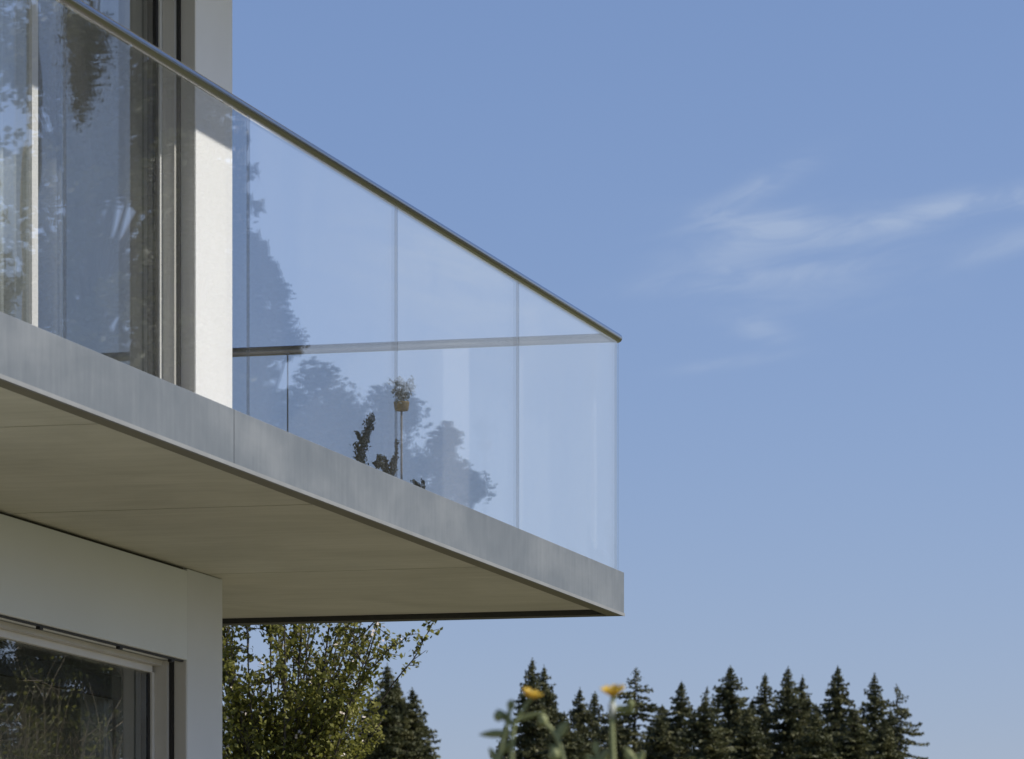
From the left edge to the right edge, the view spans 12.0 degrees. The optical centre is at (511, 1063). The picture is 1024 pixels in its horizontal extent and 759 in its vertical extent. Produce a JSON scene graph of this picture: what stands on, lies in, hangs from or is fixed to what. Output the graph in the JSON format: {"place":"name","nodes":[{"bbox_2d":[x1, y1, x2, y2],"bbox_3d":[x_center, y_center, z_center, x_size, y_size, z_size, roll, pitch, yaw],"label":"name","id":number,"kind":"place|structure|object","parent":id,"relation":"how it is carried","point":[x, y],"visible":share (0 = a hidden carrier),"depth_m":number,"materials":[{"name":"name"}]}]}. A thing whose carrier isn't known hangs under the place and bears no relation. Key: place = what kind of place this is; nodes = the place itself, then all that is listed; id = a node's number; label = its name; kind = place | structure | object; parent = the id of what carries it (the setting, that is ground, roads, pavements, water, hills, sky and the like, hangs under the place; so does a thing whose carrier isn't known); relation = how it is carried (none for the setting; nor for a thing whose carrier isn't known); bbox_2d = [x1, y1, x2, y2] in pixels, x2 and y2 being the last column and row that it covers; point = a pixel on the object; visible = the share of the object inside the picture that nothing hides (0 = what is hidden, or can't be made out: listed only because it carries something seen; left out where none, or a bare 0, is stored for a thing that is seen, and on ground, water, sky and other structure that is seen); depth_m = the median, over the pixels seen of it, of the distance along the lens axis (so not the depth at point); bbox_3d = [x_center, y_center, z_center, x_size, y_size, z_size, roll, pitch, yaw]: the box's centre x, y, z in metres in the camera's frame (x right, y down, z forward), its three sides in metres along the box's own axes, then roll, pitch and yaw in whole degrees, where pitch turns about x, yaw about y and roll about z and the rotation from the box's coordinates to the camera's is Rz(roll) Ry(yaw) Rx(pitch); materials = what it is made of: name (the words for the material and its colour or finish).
{"place":"outdoors","nodes":[
{"label":"outdoors","id":0,"kind":"place"},
{"bbox_2d":[0,0,231,758],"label":"house","id":1,"kind":"structure","parent":0,"point":[108,651],"depth_m":19.33,"materials":[{"name":"white paint"}]},
{"bbox_2d":[0,0,15,317],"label":"curtain","id":2,"kind":"object","parent":1,"relation":"hanging from","point":[8,157],"visible":0.21,"depth_m":18.28,"materials":[{"name":"white fabric"}]},
{"bbox_2d":[38,0,61,336],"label":"curtain","id":3,"kind":"object","parent":1,"relation":"hanging from","point":[49,188],"visible":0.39,"depth_m":18.58,"materials":[{"name":"white fabric"}]},
{"bbox_2d":[16,0,162,378],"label":"glass door","id":4,"kind":"structure","parent":1,"relation":"in","point":[26,10],"depth_m":19.27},
{"bbox_2d":[0,614,182,758],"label":"window","id":5,"kind":"structure","parent":1,"relation":"in","point":[154,673],"depth_m":18.71,"materials":[{"name":"grey glass"}]},
{"bbox_2d":[0,0,624,625],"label":"balcony","id":6,"kind":"structure","parent":1,"relation":"attached to","point":[266,524],"depth_m":17.45,"materials":[{"name":"grey concrete"}]},
{"bbox_2d":[350,413,378,464],"bbox_3d":[-0.590,-2.350,19.156,0.140,0.454,0.227,0,0,-5],"label":"potted plant","id":7,"kind":"object","parent":6,"relation":"on","point":[364,440],"visible":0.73,"depth_m":19.12,"materials":[{"name":"green plant"}]},
{"bbox_2d":[372,439,399,475],"bbox_3d":[-0.504,-2.320,19.439,0.140,0.394,0.331,0,0,15],"label":"potted plant","id":8,"kind":"object","parent":6,"relation":"on","point":[378,463],"visible":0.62,"depth_m":19.45,"materials":[{"name":"green plant"}]},
{"bbox_2d":[388,375,415,479],"bbox_3d":[-0.451,-2.522,20.622,0.086,0.799,0.354,0,0,15],"label":"planter","id":9,"kind":"object","parent":6,"relation":"on","point":[402,393],"visible":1,"depth_m":20.55,"materials":[{"name":"plant"}]},
{"bbox_2d":[410,478,425,488],"bbox_3d":[-0.372,-2.262,19.915,0.138,0.278,0.159,0,0,-20],"label":"potted plant","id":10,"kind":"object","parent":6,"relation":"on","point":[418,484],"visible":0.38,"depth_m":19.90,"materials":[{"name":"green plant"}]},
{"bbox_2d":[222,0,1023,758],"label":"sky","id":11,"kind":"structure","parent":0,"point":[798,225],"materials":[{"name":"blue"}]},
{"bbox_3d":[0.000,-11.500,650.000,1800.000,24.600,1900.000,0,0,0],"label":"ground","id":12,"kind":"structure","parent":0,"visible":0},
{"bbox_2d":[222,621,442,758],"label":"fruit tree","id":13,"kind":"object","parent":12,"relation":"on","point":[315,731],"visible":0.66,"depth_m":29.80,"materials":[{"name":"green plant"}]},
{"bbox_2d":[346,695,379,757],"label":"spruce tree","id":14,"kind":"object","parent":12,"relation":"on","point":[368,716],"visible":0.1,"depth_m":237.79,"materials":[{"name":"green plant"}]},
{"bbox_2d":[362,663,423,758],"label":"spruce tree","id":15,"kind":"object","parent":12,"relation":"on","point":[391,745],"visible":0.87,"depth_m":234.68,"materials":[{"name":"green plant"}]},
{"bbox_2d":[395,681,406,729],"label":"spruce tree","id":16,"kind":"object","parent":12,"relation":"on","point":[397,686],"visible":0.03,"depth_m":239.98,"materials":[{"name":"green plant"}]},
{"bbox_2d":[397,688,441,758],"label":"spruce tree","id":17,"kind":"object","parent":12,"relation":"on","point":[418,719],"visible":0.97,"depth_m":235.78,"materials":[{"name":"green plant"}]},
{"bbox_2d":[427,739,435,755],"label":"spruce tree","id":18,"kind":"object","parent":12,"relation":"on","point":[434,753],"visible":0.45,"depth_m":237.98,"materials":[{"name":"green plant"}]},
{"bbox_2d":[489,699,514,758],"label":"wildflower","id":19,"kind":"object","parent":12,"relation":"on","point":[504,747],"visible":1,"depth_m":6.00,"materials":[{"name":"green plant"}]},
{"bbox_2d":[495,736,518,758],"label":"spruce tree","id":20,"kind":"object","parent":12,"relation":"on","point":[505,755],"visible":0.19,"depth_m":267.84,"materials":[{"name":"green plant"}]},
{"bbox_2d":[479,687,545,758],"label":"wildflower","id":21,"kind":"object","parent":12,"relation":"on","point":[499,715],"visible":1,"depth_m":6.00,"materials":[{"name":"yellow plant"}]},
{"bbox_2d":[513,657,552,758],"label":"spruce tree","id":22,"kind":"object","parent":12,"relation":"on","point":[530,729],"visible":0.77,"depth_m":271.60,"materials":[{"name":"green plant"}]},
{"bbox_2d":[514,665,561,758],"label":"spruce tree","id":23,"kind":"object","parent":12,"relation":"on","point":[551,699],"visible":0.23,"depth_m":275.86,"materials":[{"name":"green plant"}]},
{"bbox_2d":[538,714,568,758],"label":"wildflower","id":24,"kind":"object","parent":12,"relation":"on","point":[556,752],"visible":1,"depth_m":6.00,"materials":[{"name":"green plant"}]},
{"bbox_2d":[533,711,594,758],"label":"spruce tree","id":25,"kind":"object","parent":12,"relation":"on","point":[570,743],"visible":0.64,"depth_m":261.71,"materials":[{"name":"green plant"}]},
{"bbox_2d":[566,687,601,754],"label":"spruce tree","id":26,"kind":"object","parent":12,"relation":"on","point":[579,717],"visible":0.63,"depth_m":279.75,"materials":[{"name":"green plant"}]},
{"bbox_2d":[584,691,609,756],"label":"spruce tree","id":27,"kind":"object","parent":12,"relation":"on","point":[595,725],"visible":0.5,"depth_m":284.81,"materials":[{"name":"green plant"}]},
{"bbox_2d":[585,740,608,758],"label":"wildflower","id":28,"kind":"object","parent":12,"relation":"on","point":[604,754],"visible":1,"depth_m":6.00,"materials":[{"name":"green plant"}]},
{"bbox_2d":[600,723,636,758],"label":"spruce tree","id":29,"kind":"object","parent":12,"relation":"on","point":[617,741],"visible":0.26,"depth_m":291.33,"materials":[{"name":"green plant"}]},
{"bbox_2d":[600,684,636,758],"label":"wildflower","id":30,"kind":"object","parent":12,"relation":"on","point":[613,691],"visible":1,"depth_m":6.00,"materials":[{"name":"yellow plant"}]},
{"bbox_2d":[599,712,637,752],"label":"spruce tree","id":31,"kind":"object","parent":12,"relation":"on","point":[606,727],"visible":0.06,"depth_m":301.69,"materials":[{"name":"green plant"}]},
{"bbox_2d":[594,666,669,758],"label":"spruce tree","id":32,"kind":"object","parent":12,"relation":"on","point":[639,707],"visible":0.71,"depth_m":274.98,"materials":[{"name":"green plant"}]},
{"bbox_2d":[624,747,644,758],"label":"wildflower","id":33,"kind":"object","parent":12,"relation":"on","point":[628,754],"visible":1,"depth_m":6.00,"materials":[{"name":"green plant"}]},
{"bbox_2d":[631,704,671,752],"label":"spruce tree","id":34,"kind":"object","parent":12,"relation":"on","point":[652,725],"visible":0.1,"depth_m":304.06,"materials":[{"name":"green plant"}]},
{"bbox_2d":[634,715,684,758],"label":"spruce tree","id":35,"kind":"object","parent":12,"relation":"on","point":[659,743],"visible":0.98,"depth_m":263.81,"materials":[{"name":"green plant"}]},
{"bbox_2d":[662,682,700,753],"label":"spruce tree","id":36,"kind":"object","parent":12,"relation":"on","point":[681,710],"visible":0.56,"depth_m":269.56,"materials":[{"name":"green plant"}]},
{"bbox_2d":[687,686,716,745],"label":"spruce tree","id":37,"kind":"object","parent":12,"relation":"on","point":[705,697],"visible":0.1,"depth_m":283.66,"materials":[{"name":"green plant"}]},
{"bbox_2d":[664,699,744,758],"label":"spruce tree","id":38,"kind":"object","parent":12,"relation":"on","point":[711,745],"visible":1,"depth_m":261.71,"materials":[{"name":"green plant"}]},
{"bbox_2d":[703,665,765,756],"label":"spruce tree","id":39,"kind":"object","parent":12,"relation":"on","point":[731,703],"visible":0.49,"depth_m":273.50,"materials":[{"name":"green plant"}]},
{"bbox_2d":[726,707,777,758],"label":"spruce tree","id":40,"kind":"object","parent":12,"relation":"on","point":[749,734],"visible":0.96,"depth_m":265.56,"materials":[{"name":"green plant"}]},
{"bbox_2d":[743,698,766,734],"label":"spruce tree","id":41,"kind":"object","parent":12,"relation":"on","point":[752,707],"visible":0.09,"depth_m":299.64,"materials":[{"name":"green plant"}]},
{"bbox_2d":[751,673,780,758],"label":"spruce tree","id":42,"kind":"object","parent":12,"relation":"on","point":[763,710],"visible":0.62,"depth_m":282.59,"materials":[{"name":"green plant"}]},
{"bbox_2d":[761,666,810,758],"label":"spruce tree","id":43,"kind":"object","parent":12,"relation":"on","point":[789,734],"visible":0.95,"depth_m":277.43,"materials":[{"name":"green plant"}]},
{"bbox_2d":[777,676,819,758],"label":"spruce tree","id":44,"kind":"object","parent":12,"relation":"on","point":[808,705],"visible":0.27,"depth_m":280.79,"materials":[{"name":"green plant"}]},
{"bbox_2d":[792,711,841,758],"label":"spruce tree","id":45,"kind":"object","parent":12,"relation":"on","point":[817,741],"visible":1,"depth_m":263.52,"materials":[{"name":"green plant"}]},
{"bbox_2d":[810,704,828,727],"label":"spruce tree","id":46,"kind":"object","parent":12,"relation":"on","point":[816,706],"visible":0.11,"depth_m":302.57,"materials":[{"name":"green plant"}]},
{"bbox_2d":[811,665,864,757],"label":"spruce tree","id":47,"kind":"object","parent":12,"relation":"on","point":[836,715],"visible":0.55,"depth_m":271.48,"materials":[{"name":"green plant"}]},
{"bbox_2d":[832,707,885,758],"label":"spruce tree","id":48,"kind":"object","parent":12,"relation":"on","point":[855,747],"visible":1,"depth_m":265.64,"materials":[{"name":"green plant"}]},
{"bbox_2d":[857,673,893,754],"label":"spruce tree","id":49,"kind":"object","parent":12,"relation":"on","point":[873,707],"visible":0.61,"depth_m":279.59,"materials":[{"name":"green plant"}]},
{"bbox_2d":[864,716,904,758],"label":"spruce tree","id":50,"kind":"object","parent":12,"relation":"on","point":[886,747],"visible":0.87,"depth_m":268.09,"materials":[{"name":"green plant"}]},
{"bbox_2d":[886,708,908,757],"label":"spruce tree","id":51,"kind":"object","parent":12,"relation":"on","point":[902,746],"visible":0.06,"depth_m":300.90,"materials":[{"name":"green plant"}]},
{"bbox_2d":[872,683,929,758],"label":"spruce tree","id":52,"kind":"object","parent":12,"relation":"on","point":[904,713],"visible":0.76,"depth_m":273.89,"materials":[{"name":"green plant"}]}
]}

